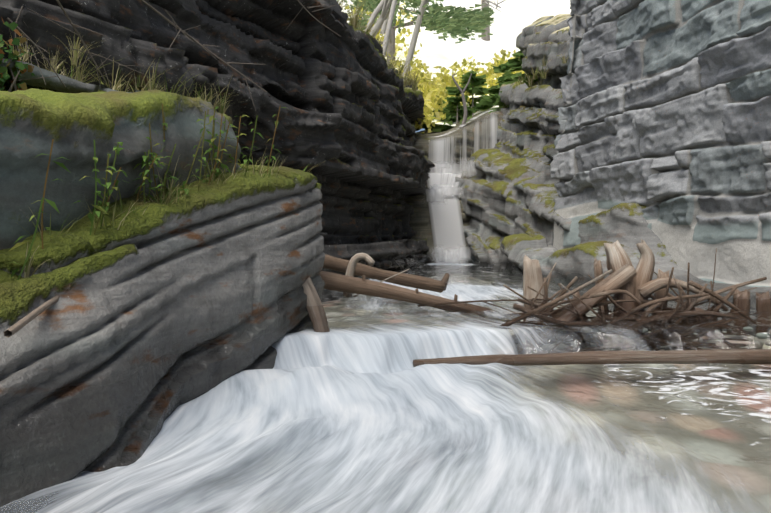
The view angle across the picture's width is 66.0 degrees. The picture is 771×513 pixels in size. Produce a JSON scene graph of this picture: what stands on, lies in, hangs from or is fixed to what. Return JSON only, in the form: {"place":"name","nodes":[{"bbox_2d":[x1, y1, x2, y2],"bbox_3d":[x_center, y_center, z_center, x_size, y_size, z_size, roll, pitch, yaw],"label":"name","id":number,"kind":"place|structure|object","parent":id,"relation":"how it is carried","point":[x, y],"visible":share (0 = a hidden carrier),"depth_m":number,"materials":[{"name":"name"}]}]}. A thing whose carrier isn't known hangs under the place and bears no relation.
{"place":"outdoors","nodes":[
{"label":"outdoors","id":0,"kind":"place"},
{"bbox_2d":[0,0,442,301],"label":"cliff","id":1,"kind":"structure","parent":0,"point":[351,103],"depth_m":7.56,"materials":[{"name":"black stone"}]},
{"bbox_2d":[337,0,567,106],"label":"rim grass","id":2,"kind":"structure","parent":1,"relation":"on","point":[354,22],"depth_m":11.85,"materials":[{"name":"green plant"}]},
{"bbox_2d":[0,263,770,512],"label":"stream water","id":3,"kind":"structure","parent":0,"point":[363,419],"depth_m":2.22,"materials":[{"name":"white liquid"}]},
{"bbox_2d":[343,253,408,297],"bbox_3d":[-0.063,0.142,4.541,0.524,0.347,0.161,0,0,-7],"label":"curved branch","id":4,"kind":"object","parent":3,"relation":"on","point":[354,260],"visible":0.71,"depth_m":4.54,"materials":[{"name":"brown wood"}]},
{"bbox_2d":[323,254,449,292],"bbox_3d":[-0.046,0.132,4.937,1.422,0.379,0.108,0,0,-30],"label":"log","id":5,"kind":"object","parent":3,"relation":"on","point":[367,271],"depth_m":4.95,"materials":[{"name":"brown wood"}]},
{"bbox_2d":[318,271,501,320],"bbox_3d":[0.149,0.297,4.397,1.775,0.474,0.111,0,0,-26],"label":"log","id":6,"kind":"object","parent":3,"relation":"on","point":[363,285],"depth_m":4.30,"materials":[{"name":"brown wood"}]},
{"bbox_2d":[418,299,540,314],"bbox_3d":[0.774,0.378,4.463,1.064,0.116,0.095,0,0,3],"label":"thin branch","id":7,"kind":"object","parent":3,"relation":"on","point":[485,301],"visible":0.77,"depth_m":4.48,"materials":[{"name":"brown wood"}]},
{"bbox_2d":[523,255,543,320],"bbox_3d":[1.225,0.276,4.896,0.176,0.584,0.150,0,0,28],"label":"broken stump","id":8,"kind":"object","parent":3,"relation":"in","point":[532,276],"visible":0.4,"depth_m":4.87,"materials":[{"name":"brown wood"}]},
{"bbox_2d":[413,349,770,366],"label":"log","id":9,"kind":"object","parent":3,"relation":"on","point":[735,356],"visible":0.88,"depth_m":3.44,"materials":[{"name":"brown wood"}]},
{"bbox_2d":[482,239,766,353],"bbox_3d":[1.683,0.286,4.175,2.148,0.838,0.998,0,0,-1],"label":"driftwood pile","id":10,"kind":"object","parent":3,"relation":"on","point":[628,286],"visible":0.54,"depth_m":4.08,"materials":[{"name":"brown wood"}]},
{"bbox_2d":[342,0,494,66],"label":"foliage","id":11,"kind":"object","parent":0,"point":[462,22],"depth_m":16.61,"materials":[{"name":"green plant"}]},
{"bbox_2d":[338,0,570,125],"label":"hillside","id":12,"kind":"structure","parent":0,"point":[512,19],"depth_m":21.85,"materials":[{"name":"white"}]},
{"bbox_2d":[365,0,541,76],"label":"bare trees","id":13,"kind":"object","parent":12,"relation":"on","point":[385,21],"visible":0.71,"depth_m":15.13,"materials":[{"name":"grey plant"}]},
{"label":"shrub stems","id":14,"kind":"object","parent":12,"relation":"on","visible":0},
{"bbox_2d":[345,0,524,133],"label":"yellow shrub leaves","id":15,"kind":"object","parent":14,"relation":"attached to","point":[433,91],"visible":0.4,"depth_m":16.31,"materials":[{"name":"yellow plant"}]},
{"bbox_2d":[215,273,770,512],"bbox_3d":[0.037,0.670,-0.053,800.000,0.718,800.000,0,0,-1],"label":"bed","id":16,"kind":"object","parent":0,"point":[720,479],"depth_m":3.21,"materials":[{"name":"brown stone"}]},
{"bbox_2d":[0,164,324,512],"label":"rock slab","id":17,"kind":"object","parent":16,"relation":"on","point":[133,338],"visible":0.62,"depth_m":2.36,"materials":[{"name":"grey stone"}]},
{"bbox_2d":[0,58,241,283],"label":"mossy rock","id":18,"kind":"object","parent":17,"relation":"on","point":[73,118],"visible":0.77,"depth_m":2.37,"materials":[{"name":"grey stone"}]},
{"bbox_2d":[0,17,41,91],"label":"shrub","id":19,"kind":"object","parent":18,"relation":"on","point":[23,68],"depth_m":2.92,"materials":[{"name":"green plant"}]},
{"bbox_2d":[7,104,285,279],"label":"weeds","id":20,"kind":"object","parent":17,"relation":"on","point":[117,149],"visible":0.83,"depth_m":2.60,"materials":[{"name":"green plant"}]},
{"bbox_2d":[3,31,333,277],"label":"grass tufts","id":21,"kind":"object","parent":17,"relation":"on","point":[79,75],"visible":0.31,"depth_m":3.39,"materials":[{"name":"green plant"}]},
{"bbox_2d":[4,0,340,337],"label":"dead twigs","id":22,"kind":"object","parent":17,"relation":"on","point":[20,324],"visible":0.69,"depth_m":3.30,"materials":[{"name":"brown wood"}]},
{"bbox_2d":[302,277,329,331],"bbox_3d":[-0.447,0.330,3.630,0.422,0.764,0.142,0,0,25],"label":"leaning log","id":23,"kind":"object","parent":16,"relation":"on","point":[316,313],"visible":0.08,"depth_m":3.59,"materials":[{"name":"brown wood"}]},
{"bbox_2d":[404,111,503,272],"bbox_3d":[2.159,-2.417,17.596,3.803,6.199,11.306,0,0,-1],"label":"rock face","id":24,"kind":"object","parent":16,"relation":"on","point":[421,222],"visible":0.06,"depth_m":13.70},
{"bbox_2d":[452,73,471,128],"bbox_3d":[1.878,-2.892,14.562,0.495,3.228,0.182,0,0,-1],"label":"forked tree trunk","id":25,"kind":"object","parent":24,"relation":"on","point":[464,103],"visible":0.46,"depth_m":14.54,"materials":[{"name":"grey plant"}]},
{"bbox_2d":[423,110,502,263],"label":"waterfall veils","id":26,"kind":"object","parent":24,"relation":"on","point":[448,235],"visible":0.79,"depth_m":12.67,"materials":[{"name":"liquid"}]},
{"bbox_2d":[421,50,537,131],"bbox_3d":[3.029,-4.131,15.582,2.648,2.050,3.937,0,0,-45],"label":"young fir","id":27,"kind":"object","parent":24,"relation":"on","point":[485,102],"depth_m":15.52,"materials":[{"name":"green plant"}]},
{"bbox_2d":[452,14,770,339],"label":"bank rock","id":28,"kind":"object","parent":16,"relation":"on","point":[509,197],"visible":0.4,"depth_m":11.13,"materials":[{"name":"grey stone"}]},
{"bbox_2d":[550,0,770,286],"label":"masonry wall","id":29,"kind":"structure","parent":16,"relation":"on","point":[664,114],"depth_m":6.82,"materials":[{"name":"stone"}]},
{"bbox_2d":[556,307,770,350],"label":"cobbles","id":30,"kind":"object","parent":16,"relation":"on","point":[753,344],"depth_m":4.09,"materials":[{"name":"stone"}]},
{"bbox_2d":[727,289,770,335],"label":"tree stumps","id":31,"kind":"object","parent":16,"relation":"on","point":[741,301],"visible":0.4,"depth_m":4.62,"materials":[{"name":"brown wood"}]}
]}

